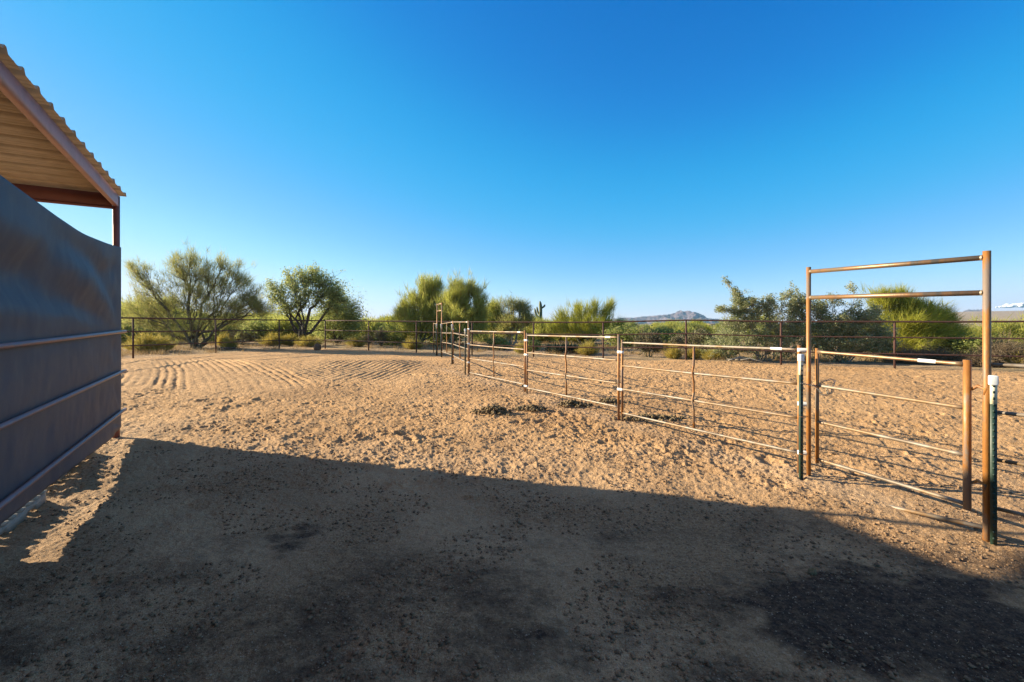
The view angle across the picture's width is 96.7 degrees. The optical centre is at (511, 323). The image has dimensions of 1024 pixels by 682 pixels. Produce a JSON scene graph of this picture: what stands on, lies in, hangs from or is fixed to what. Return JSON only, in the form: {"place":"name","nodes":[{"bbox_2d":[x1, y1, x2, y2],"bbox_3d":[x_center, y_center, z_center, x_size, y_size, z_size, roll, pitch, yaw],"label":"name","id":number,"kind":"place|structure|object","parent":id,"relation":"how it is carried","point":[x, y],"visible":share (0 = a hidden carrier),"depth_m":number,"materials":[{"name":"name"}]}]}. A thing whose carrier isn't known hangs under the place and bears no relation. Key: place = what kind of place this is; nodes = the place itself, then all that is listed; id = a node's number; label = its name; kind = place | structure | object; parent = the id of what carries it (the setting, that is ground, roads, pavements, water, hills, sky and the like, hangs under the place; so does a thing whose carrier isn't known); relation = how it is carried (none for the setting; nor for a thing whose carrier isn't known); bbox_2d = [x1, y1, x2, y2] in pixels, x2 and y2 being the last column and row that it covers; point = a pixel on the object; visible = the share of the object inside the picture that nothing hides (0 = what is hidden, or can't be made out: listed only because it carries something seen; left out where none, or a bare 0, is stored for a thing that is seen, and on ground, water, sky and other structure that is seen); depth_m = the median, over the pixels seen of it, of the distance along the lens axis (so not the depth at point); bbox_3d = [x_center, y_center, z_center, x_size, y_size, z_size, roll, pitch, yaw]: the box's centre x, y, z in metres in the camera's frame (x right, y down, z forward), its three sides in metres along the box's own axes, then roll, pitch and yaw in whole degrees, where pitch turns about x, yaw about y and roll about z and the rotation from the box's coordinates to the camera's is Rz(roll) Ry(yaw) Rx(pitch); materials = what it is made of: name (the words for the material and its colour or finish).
{"place":"outdoors","nodes":[
{"label":"outdoors","id":0,"kind":"place"},
{"bbox_2d":[0,311,1023,681],"bbox_3d":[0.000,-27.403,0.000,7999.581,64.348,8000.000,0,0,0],"label":"ground","id":1,"kind":"structure","parent":0,"point":[192,393],"depth_m":4.12,"materials":[{"name":"sand"}]},
{"bbox_2d":[0,490,46,534],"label":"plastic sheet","id":2,"kind":"object","parent":1,"relation":"on","point":[12,522],"visible":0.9,"depth_m":4.11,"materials":[{"name":"plastic"}]},
{"bbox_2d":[0,44,126,509],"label":"shade shed","id":3,"kind":"structure","parent":1,"relation":"on","point":[46,156],"depth_m":5.26,"materials":[{"name":"paint"}]},
{"bbox_2d":[0,175,120,524],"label":"tarp","id":4,"kind":"object","parent":3,"relation":"attached to","point":[59,277],"visible":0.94,"depth_m":4.54,"materials":[{"name":"fabric"}]},
{"bbox_2d":[121,321,161,344],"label":"desert shrub","id":5,"kind":"object","parent":1,"relation":"on","point":[124,339],"visible":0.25,"depth_m":29.62,"materials":[{"name":"green plant"}]},
{"bbox_2d":[121,330,172,352],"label":"broom shrub","id":6,"kind":"object","parent":1,"relation":"on","point":[144,340],"visible":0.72,"depth_m":21.33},
{"bbox_2d":[121,293,188,340],"bbox_3d":[-26.732,-0.588,32.933,6.558,4.179,4.571,0,0,0],"label":"palo verde tree","id":7,"kind":"object","parent":1,"relation":"on","point":[123,311],"visible":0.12,"depth_m":32.65,"materials":[{"name":"green plant"}]},
{"bbox_2d":[151,334,176,350],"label":"broom shrub","id":8,"kind":"object","parent":1,"relation":"on","point":[170,346],"visible":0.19,"depth_m":22.58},
{"bbox_2d":[170,308,208,340],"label":"creosote shrub","id":9,"kind":"object","parent":1,"relation":"on","point":[186,325],"visible":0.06,"depth_m":37.10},
{"bbox_2d":[121,237,277,347],"bbox_3d":[-17.695,-1.702,25.499,9.328,6.500,4.084,0,0,0],"label":"palo verde tree","id":10,"kind":"object","parent":1,"relation":"on","point":[255,303],"visible":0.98,"depth_m":25.25,"materials":[{"name":"green plant"}]},
{"bbox_2d":[121,317,324,357],"bbox_3d":[-14.629,0.626,19.073,1.346,1.802,15.839,0,0,26],"label":"pipe fence","id":11,"kind":"object","parent":1,"relation":"on","point":[215,330],"visible":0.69,"depth_m":21.18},
{"bbox_2d":[198,316,247,343],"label":"desert shrub","id":12,"kind":"object","parent":1,"relation":"on","point":[228,327],"visible":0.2,"depth_m":30.59,"materials":[{"name":"green plant"}]},
{"bbox_2d":[217,331,232,345],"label":"broom shrub","id":13,"kind":"object","parent":1,"relation":"on","point":[219,338],"visible":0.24,"depth_m":27.34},
{"bbox_2d":[219,335,238,347],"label":"broom shrub","id":14,"kind":"object","parent":1,"relation":"on","point":[233,344],"visible":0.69,"depth_m":24.48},
{"bbox_2d":[219,347,243,349],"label":"dead branch","id":15,"kind":"object","parent":1,"relation":"on","point":[221,348],"visible":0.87,"depth_m":23.51,"materials":[{"name":"wood"}]},
{"bbox_2d":[224,327,258,344],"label":"cholla cactus","id":16,"kind":"object","parent":1,"relation":"on","point":[246,336],"visible":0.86,"depth_m":28.90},
{"bbox_2d":[240,313,273,326],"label":"creosote shrub","id":17,"kind":"object","parent":1,"relation":"on","point":[260,318],"depth_m":51.74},
{"bbox_2d":[240,315,275,340],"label":"desert shrub","id":18,"kind":"object","parent":1,"relation":"on","point":[257,325],"visible":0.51,"depth_m":35.16,"materials":[{"name":"green plant"}]},
{"bbox_2d":[256,331,287,345],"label":"broom shrub","id":19,"kind":"object","parent":1,"relation":"on","point":[274,337],"visible":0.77,"depth_m":28.29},
{"bbox_2d":[280,333,298,345],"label":"broom shrub","id":20,"kind":"object","parent":1,"relation":"on","point":[289,337],"visible":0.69,"depth_m":28.82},
{"bbox_2d":[262,309,319,339],"bbox_3d":[-17.832,0.075,36.571,5.301,2.842,5.042,0,0,-45],"label":"creosote shrub","id":21,"kind":"object","parent":1,"relation":"on","point":[285,327],"visible":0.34,"depth_m":35.51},
{"bbox_2d":[258,260,351,339],"bbox_3d":[-13.474,-1.350,30.054,6.115,5.616,2.827,0,0,0],"label":"mesquite tree","id":22,"kind":"object","parent":1,"relation":"on","point":[329,291],"visible":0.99,"depth_m":29.74,"materials":[{"name":"green plant"}]},
{"bbox_2d":[292,334,322,346],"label":"broom shrub","id":23,"kind":"object","parent":1,"relation":"on","point":[309,343],"visible":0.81,"depth_m":27.69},
{"bbox_2d":[313,343,320,349],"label":"barrel cactus","id":24,"kind":"object","parent":1,"relation":"on","point":[317,346],"visible":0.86,"depth_m":24.46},
{"bbox_2d":[317,310,355,339],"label":"creosote shrub","id":25,"kind":"object","parent":1,"relation":"on","point":[330,338],"visible":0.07,"depth_m":38.13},
{"bbox_2d":[299,277,375,342],"bbox_3d":[-12.842,-0.949,33.152,5.280,5.011,3.989,0,0,0],"label":"mesquite tree","id":26,"kind":"object","parent":1,"relation":"on","point":[345,325],"visible":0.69,"depth_m":32.62,"materials":[{"name":"green plant"}]},
{"bbox_2d":[344,335,366,346],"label":"broom shrub","id":27,"kind":"object","parent":1,"relation":"on","point":[358,343],"visible":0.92,"depth_m":28.26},
{"bbox_2d":[360,333,373,345],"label":"cholla cactus","id":28,"kind":"object","parent":1,"relation":"on","point":[370,338],"visible":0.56,"depth_m":29.90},
{"bbox_2d":[353,316,386,340],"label":"creosote shrub","id":29,"kind":"object","parent":1,"relation":"on","point":[373,326],"visible":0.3,"depth_m":35.24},
{"bbox_2d":[373,327,394,345],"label":"cholla cactus","id":30,"kind":"object","parent":1,"relation":"on","point":[379,335],"visible":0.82,"depth_m":29.87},
{"bbox_2d":[376,311,410,337],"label":"creosote shrub","id":31,"kind":"object","parent":1,"relation":"on","point":[387,319],"visible":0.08,"depth_m":45.24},
{"bbox_2d":[376,322,412,345],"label":"desert shrub","id":32,"kind":"object","parent":1,"relation":"on","point":[391,339],"visible":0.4,"depth_m":30.46,"materials":[{"name":"green plant"}]},
{"bbox_2d":[402,334,424,348],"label":"broom shrub","id":33,"kind":"object","parent":1,"relation":"on","point":[411,345],"visible":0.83,"depth_m":26.29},
{"bbox_2d":[382,269,450,344],"bbox_3d":[-5.774,-1.106,30.056,6.282,5.545,4.382,0,0,0],"label":"palo verde tree","id":34,"kind":"object","parent":1,"relation":"on","point":[427,288],"visible":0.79,"depth_m":29.51,"materials":[{"name":"green plant"}]},
{"bbox_2d":[433,323,436,352],"bbox_3d":[-3.725,0.699,22.100,0.042,1.534,1.309,0,0,-17],"label":"corral panel","id":35,"kind":"object","parent":1,"relation":"on","point":[433,337],"visible":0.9,"depth_m":22.69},
{"bbox_2d":[437,302,441,355],"bbox_3d":[-3.329,0.303,20.874,0.054,2.534,1.269,0,0,-19],"label":"gate frame","id":36,"kind":"object","parent":1,"relation":"on","point":[437,323],"visible":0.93,"depth_m":21.44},
{"bbox_2d":[440,324,441,356],"bbox_3d":[-3.152,0.843,20.230,0.056,1.692,0.056,0,0,-11],"label":"steel stake","id":37,"kind":"object","parent":1,"relation":"on","point":[441,339],"visible":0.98,"depth_m":20.22,"materials":[{"name":"green paint"}]},
{"bbox_2d":[418,320,467,344],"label":"desert shrub","id":38,"kind":"object","parent":1,"relation":"on","point":[439,338],"visible":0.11,"depth_m":32.78,"materials":[{"name":"green plant"}]},
{"bbox_2d":[441,321,452,354],"bbox_3d":[-2.667,0.680,18.598,0.057,1.600,3.479,0,0,-15],"label":"corral panel","id":39,"kind":"object","parent":1,"relation":"on","point":[446,337],"visible":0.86,"depth_m":18.59,"materials":[{"name":"brown metal"}]},
{"bbox_2d":[451,324,452,363],"bbox_3d":[-2.222,0.853,16.830,0.056,1.692,0.056,0,0,-11],"label":"steel stake","id":40,"kind":"object","parent":1,"relation":"on","point":[451,343],"visible":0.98,"depth_m":16.81,"materials":[{"name":"green paint"}]},
{"bbox_2d":[453,320,468,373],"bbox_3d":[-1.762,0.687,15.325,0.066,1.614,3.407,0,0,-15],"label":"corral panel","id":41,"kind":"object","parent":1,"relation":"on","point":[459,334],"visible":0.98,"depth_m":15.27,"materials":[{"name":"brown metal"}]},
{"bbox_2d":[425,266,500,347],"bbox_3d":[-2.926,-1.118,28.527,4.619,5.362,4.650,0,0,-41],"label":"palo verde tree","id":42,"kind":"object","parent":1,"relation":"on","point":[457,298],"visible":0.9,"depth_m":28.06,"materials":[{"name":"green plant"}]},
{"bbox_2d":[464,329,465,374],"bbox_3d":[-1.402,0.928,13.630,0.056,1.572,0.056,0,0,-11],"label":"steel stake","id":43,"kind":"object","parent":1,"relation":"on","point":[465,349],"visible":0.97,"depth_m":13.62,"materials":[{"name":"green paint"}]},
{"bbox_2d":[469,405,511,415],"bbox_3d":[-0.394,1.627,8.667,0.877,0.171,0.566,0,0,24],"label":"manure pile","id":44,"kind":"object","parent":1,"relation":"on","point":[498,409],"visible":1,"depth_m":8.60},
{"bbox_2d":[467,330,513,341],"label":"creosote shrub","id":45,"kind":"object","parent":1,"relation":"on","point":[482,337],"visible":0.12,"depth_m":37.39,"materials":[{"name":"green plant"}]},
{"bbox_2d":[467,328,525,391],"bbox_3d":[-0.516,0.870,12.246,0.077,1.475,3.373,0,0,-29],"label":"corral panel","id":46,"kind":"object","parent":1,"relation":"on","point":[493,347],"visible":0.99,"depth_m":11.85,"materials":[{"name":"brown metal"}]},
{"bbox_2d":[485,294,509,339],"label":"palo verde tree","id":47,"kind":"object","parent":1,"relation":"on","point":[493,309],"visible":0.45,"depth_m":33.44,"materials":[{"name":"green plant"}]},
{"bbox_2d":[484,336,512,349],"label":"desert shrub","id":48,"kind":"object","parent":1,"relation":"on","point":[499,341],"visible":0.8,"depth_m":26.67,"materials":[{"name":"green plant"}]},
{"bbox_2d":[7,455,999,681],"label":"straw","id":49,"kind":"object","parent":1,"relation":"on","point":[531,600],"visible":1,"depth_m":2.88,"materials":[{"name":"brown plant"}]},
{"bbox_2d":[0,403,1023,681],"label":"dirt crumbs","id":50,"kind":"object","parent":1,"relation":"on","point":[478,665],"visible":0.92,"depth_m":3.42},
{"bbox_2d":[0,437,1023,681],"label":"grit","id":51,"kind":"object","parent":1,"relation":"on","point":[510,587],"visible":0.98,"depth_m":3.25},
{"bbox_2d":[491,291,538,344],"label":"palo verde tree","id":52,"kind":"object","parent":1,"relation":"on","point":[525,314],"visible":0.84,"depth_m":32.77,"materials":[{"name":"green plant"}]},
{"bbox_2d":[513,342,535,353],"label":"broom shrub","id":53,"kind":"object","parent":1,"relation":"on","point":[522,351],"visible":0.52,"depth_m":23.41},
{"bbox_2d":[513,315,543,340],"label":"creosote shrub","id":54,"kind":"object","parent":1,"relation":"on","point":[520,337],"visible":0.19,"depth_m":40.63,"materials":[{"name":"green plant"}]},
{"bbox_2d":[511,404,547,411],"bbox_3d":[0.347,1.644,8.958,0.734,0.137,0.399,0,0,0],"label":"manure pile","id":55,"kind":"object","parent":1,"relation":"on","point":[533,407],"visible":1,"depth_m":8.93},
{"bbox_2d":[521,338,542,350],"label":"desert shrub","id":56,"kind":"object","parent":1,"relation":"on","point":[530,343],"visible":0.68,"depth_m":25.76,"materials":[{"name":"green plant"}]},
{"bbox_2d":[523,316,554,342],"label":"creosote shrub","id":57,"kind":"object","parent":1,"relation":"on","point":[539,328],"visible":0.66,"depth_m":36.68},
{"bbox_2d":[534,301,544,317],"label":"saguaro cactus","id":58,"kind":"object","parent":1,"relation":"on","point":[539,312],"visible":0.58,"depth_m":41.89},
{"bbox_2d":[543,343,552,351],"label":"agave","id":59,"kind":"object","parent":1,"relation":"on","point":[547,349],"visible":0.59,"depth_m":24.06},
{"bbox_2d":[550,344,564,353],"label":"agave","id":60,"kind":"object","parent":1,"relation":"on","point":[556,349],"visible":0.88,"depth_m":22.71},
{"bbox_2d":[524,333,619,419],"bbox_3d":[1.093,0.943,9.446,0.067,1.510,3.181,0,0,-30],"label":"corral panel","id":61,"kind":"object","parent":1,"relation":"on","point":[618,375],"visible":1,"depth_m":9.07,"materials":[{"name":"brown metal"}]},
{"bbox_2d":[567,341,580,352],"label":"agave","id":62,"kind":"object","parent":1,"relation":"on","point":[574,345],"visible":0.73,"depth_m":23.66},
{"bbox_2d":[557,399,592,407],"bbox_3d":[1.293,1.621,9.370,0.752,0.147,0.506,0,0,0],"label":"manure pile","id":63,"kind":"object","parent":1,"relation":"on","point":[571,402],"visible":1,"depth_m":9.29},
{"bbox_2d":[558,317,597,342],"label":"creosote shrub","id":64,"kind":"object","parent":1,"relation":"on","point":[581,339],"visible":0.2,"depth_m":35.54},
{"bbox_2d":[544,294,629,343],"bbox_3d":[5.319,-0.437,34.133,6.789,4.134,5.574,0,0,0],"label":"palo verde tree","id":65,"kind":"object","parent":1,"relation":"on","point":[589,311],"visible":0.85,"depth_m":33.66,"materials":[{"name":"green plant"}]},
{"bbox_2d":[575,340,601,354],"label":"broom shrub","id":66,"kind":"object","parent":1,"relation":"on","point":[588,351],"visible":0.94,"depth_m":22.13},
{"bbox_2d":[593,397,629,404],"bbox_3d":[2.150,1.624,9.548,0.860,0.134,0.525,0,0,0],"label":"manure pile","id":67,"kind":"object","parent":1,"relation":"on","point":[613,401],"visible":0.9,"depth_m":9.52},
{"bbox_2d":[597,323,657,346],"bbox_3d":[7.562,0.729,29.981,3.897,1.844,3.978,0,0,-30],"label":"desert shrub","id":68,"kind":"object","parent":1,"relation":"on","point":[626,338],"visible":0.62,"depth_m":29.55,"materials":[{"name":"green plant"}]},
{"bbox_2d":[626,318,638,326],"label":"creosote shrub","id":69,"kind":"object","parent":1,"relation":"on","point":[632,323],"visible":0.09,"depth_m":118.08,"materials":[{"name":"green plant"}]},
{"bbox_2d":[633,323,650,328],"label":"creosote shrub","id":70,"kind":"object","parent":1,"relation":"on","point":[647,325],"visible":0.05,"depth_m":101.86,"materials":[{"name":"green plant"}]},
{"bbox_2d":[626,324,668,356],"bbox_3d":[6.268,0.810,21.240,2.013,1.632,1.455,0,0,0],"label":"bush","id":71,"kind":"object","parent":1,"relation":"on","point":[653,338],"visible":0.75,"depth_m":21.05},
{"bbox_2d":[612,413,689,422],"bbox_3d":[2.511,1.678,8.197,1.412,0.127,0.582,0,0,0],"label":"manure pile","id":72,"kind":"object","parent":1,"relation":"on","point":[660,416],"visible":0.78,"depth_m":8.15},
{"bbox_2d":[648,322,659,330],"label":"creosote shrub","id":73,"kind":"object","parent":1,"relation":"on","point":[655,323],"visible":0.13,"depth_m":89.31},
{"bbox_2d":[655,325,671,332],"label":"creosote shrub","id":74,"kind":"object","parent":1,"relation":"on","point":[659,326],"visible":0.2,"depth_m":63.84,"materials":[{"name":"green plant"}]},
{"bbox_2d":[653,321,680,330],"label":"creosote shrub","id":75,"kind":"object","parent":1,"relation":"on","point":[671,325],"visible":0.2,"depth_m":80.12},
{"bbox_2d":[647,325,695,343],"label":"desert shrub","id":76,"kind":"object","parent":1,"relation":"on","point":[667,337],"visible":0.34,"depth_m":32.22,"materials":[{"name":"green plant"}]},
{"bbox_2d":[663,343,684,358],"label":"broom shrub","id":77,"kind":"object","parent":1,"relation":"on","point":[673,353],"visible":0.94,"depth_m":19.80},
{"bbox_2d":[325,319,1023,367],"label":"pipe fence","id":78,"kind":"object","parent":1,"relation":"on","point":[894,337],"visible":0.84,"depth_m":18.07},
{"bbox_2d":[669,334,684,346],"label":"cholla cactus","id":79,"kind":"object","parent":1,"relation":"on","point":[676,340],"visible":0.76,"depth_m":23.88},
{"bbox_2d":[673,324,695,336],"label":"creosote shrub","id":80,"kind":"object","parent":1,"relation":"on","point":[680,328],"visible":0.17,"depth_m":44.07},
{"bbox_2d":[672,321,708,331],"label":"creosote shrub","id":81,"kind":"object","parent":1,"relation":"on","point":[694,325],"visible":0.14,"depth_m":48.84,"materials":[{"name":"green plant"}]},
{"bbox_2d":[687,344,703,359],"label":"broom shrub","id":82,"kind":"object","parent":1,"relation":"on","point":[690,353],"visible":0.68,"depth_m":19.53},
{"bbox_2d":[679,327,712,348],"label":"bush","id":83,"kind":"object","parent":1,"relation":"on","point":[696,339],"visible":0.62,"depth_m":20.49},
{"bbox_2d":[696,321,713,332],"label":"creosote shrub","id":84,"kind":"object","parent":1,"relation":"on","point":[707,328],"visible":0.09,"depth_m":51.51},
{"bbox_2d":[617,340,800,472],"bbox_3d":[2.666,1.023,6.779,0.066,1.530,3.107,0,0,-30],"label":"corral panel","id":85,"kind":"object","parent":1,"relation":"on","point":[622,389],"visible":0.98,"depth_m":6.46,"materials":[{"name":"brown metal"}]},
{"bbox_2d":[700,347,725,359],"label":"broom shrub","id":86,"kind":"object","parent":1,"relation":"on","point":[715,356],"visible":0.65,"depth_m":18.76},
{"bbox_2d":[694,325,745,357],"bbox_3d":[9.137,0.764,20.203,2.440,1.674,1.650,0,0,0],"label":"desert bush","id":87,"kind":"object","parent":1,"relation":"on","point":[708,338],"visible":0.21,"depth_m":20.03,"materials":[{"name":"green plant"}]},
{"bbox_2d":[709,318,753,340],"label":"creosote shrub","id":88,"kind":"object","parent":1,"relation":"on","point":[715,327],"visible":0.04,"depth_m":41.25,"materials":[{"name":"green plant"}]},
{"bbox_2d":[726,356,766,361],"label":"dead branch","id":89,"kind":"object","parent":1,"relation":"on","point":[739,358],"visible":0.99,"depth_m":17.71,"materials":[{"name":"wood"}]},
{"bbox_2d":[731,319,770,340],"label":"creosote shrub","id":90,"kind":"object","parent":1,"relation":"on","point":[757,326],"visible":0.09,"depth_m":38.66,"materials":[{"name":"green plant"}]},
{"bbox_2d":[708,276,817,361],"bbox_3d":[10.282,-0.181,18.583,4.624,3.619,2.089,0,0,0],"label":"hackberry bush","id":91,"kind":"object","parent":1,"relation":"on","point":[744,309],"visible":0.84,"depth_m":18.40,"materials":[{"name":"green plant"}]},
{"bbox_2d":[798,354,803,479],"bbox_3d":[3.358,1.181,5.290,0.056,1.662,0.056,0,0,-14],"label":"steel stake","id":92,"kind":"object","parent":1,"relation":"on","point":[801,364],"visible":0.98,"depth_m":5.28,"materials":[{"name":"green paint"}]},
{"bbox_2d":[807,567,816,574],"bbox_3d":[2.226,1.835,3.378,0.068,0.060,0.059,0,0,0],"label":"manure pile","id":93,"kind":"object","parent":1,"relation":"on","point":[811,571],"visible":1,"depth_m":3.36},
{"bbox_2d":[793,281,902,362],"bbox_3d":[13.385,-0.039,18.016,4.440,3.357,1.946,0,0,0],"label":"hackberry bush","id":94,"kind":"object","parent":1,"relation":"on","point":[870,345],"visible":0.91,"depth_m":17.75,"materials":[{"name":"green plant"}]},
{"bbox_2d":[797,250,990,541],"bbox_3d":[3.788,0.630,4.685,0.107,2.601,1.686,0,0,-24],"label":"gate frame","id":95,"kind":"object","parent":1,"relation":"on","point":[985,294],"visible":0.83,"depth_m":4.09,"materials":[{"name":"brown metal"}]},
{"bbox_2d":[815,348,986,510],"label":"pipe gate","id":96,"kind":"structure","parent":95,"relation":"attached to","point":[966,453],"depth_m":4.28,"materials":[{"name":"brown metal"}]},
{"bbox_2d":[800,378,835,395],"bbox_3d":[3.513,0.724,5.241,0.392,0.204,0.110,0,0,11],"label":"chain","id":97,"kind":"object","parent":96,"relation":"attached to","point":[827,394],"visible":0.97,"depth_m":5.21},
{"bbox_2d":[858,281,976,354],"bbox_3d":[17.934,-0.231,20.228,5.162,3.817,3.802,0,0,22],"label":"palo verde tree","id":98,"kind":"object","parent":1,"relation":"on","point":[907,308],"visible":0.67,"depth_m":19.80,"materials":[{"name":"green plant"}]},
{"bbox_2d":[874,338,973,364],"bbox_3d":[15.915,1.034,17.620,3.851,1.170,2.196,0,0,0],"label":"desert bush","id":99,"kind":"object","parent":1,"relation":"on","point":[932,357],"visible":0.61,"depth_m":17.35,"materials":[{"name":"green plant"}]},
{"bbox_2d":[941,331,1020,353],"bbox_3d":[19.600,0.947,18.966,2.600,1.332,2.629,0,0,-13],"label":"desert shrub","id":100,"kind":"object","parent":1,"relation":"on","point":[969,343],"visible":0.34,"depth_m":18.95,"materials":[{"name":"green plant"}]},
{"bbox_2d":[955,329,1023,367],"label":"desert bush","id":101,"kind":"object","parent":1,"relation":"on","point":[996,347],"visible":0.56,"depth_m":16.15,"materials":[{"name":"green plant"}]},
{"bbox_2d":[959,312,1023,351],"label":"desert bush","id":102,"kind":"object","parent":1,"relation":"on","point":[1017,328],"visible":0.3,"depth_m":23.51,"materials":[{"name":"green plant"}]},
{"bbox_2d":[988,375,998,545],"bbox_3d":[4.090,1.244,3.868,0.056,1.612,0.056,0,0,32],"label":"steel stake","id":103,"kind":"object","parent":1,"relation":"on","point":[993,381],"visible":0.98,"depth_m":3.85,"materials":[{"name":"green paint"}]},
{"bbox_2d":[991,358,1023,516],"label":"corral panel","id":104,"kind":"object","parent":1,"relation":"on","point":[1013,512],"visible":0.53,"depth_m":3.85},
{"bbox_2d":[997,349,1023,367],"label":"broom shrub","id":105,"kind":"object","parent":1,"relation":"on","point":[1008,359],"visible":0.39,"depth_m":15.87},
{"bbox_2d":[0,0,1023,320],"label":"sky","id":106,"kind":"structure","parent":0,"point":[647,154],"materials":[{"name":"blue"}]},
{"bbox_2d":[121,335,962,361],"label":"dry grass","id":107,"kind":"structure","parent":0,"point":[163,351],"depth_m":23.89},
{"bbox_2d":[612,310,722,323],"bbox_3d":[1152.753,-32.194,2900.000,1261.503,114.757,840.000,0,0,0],"label":"hills","id":108,"kind":"structure","parent":0,"point":[679,314],"depth_m":2786.35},
{"bbox_2d":[995,303,1023,307],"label":"cloud","id":109,"kind":"structure","parent":0,"point":[1020,305],"depth_m":5586.11,"materials":[{"name":"white"}]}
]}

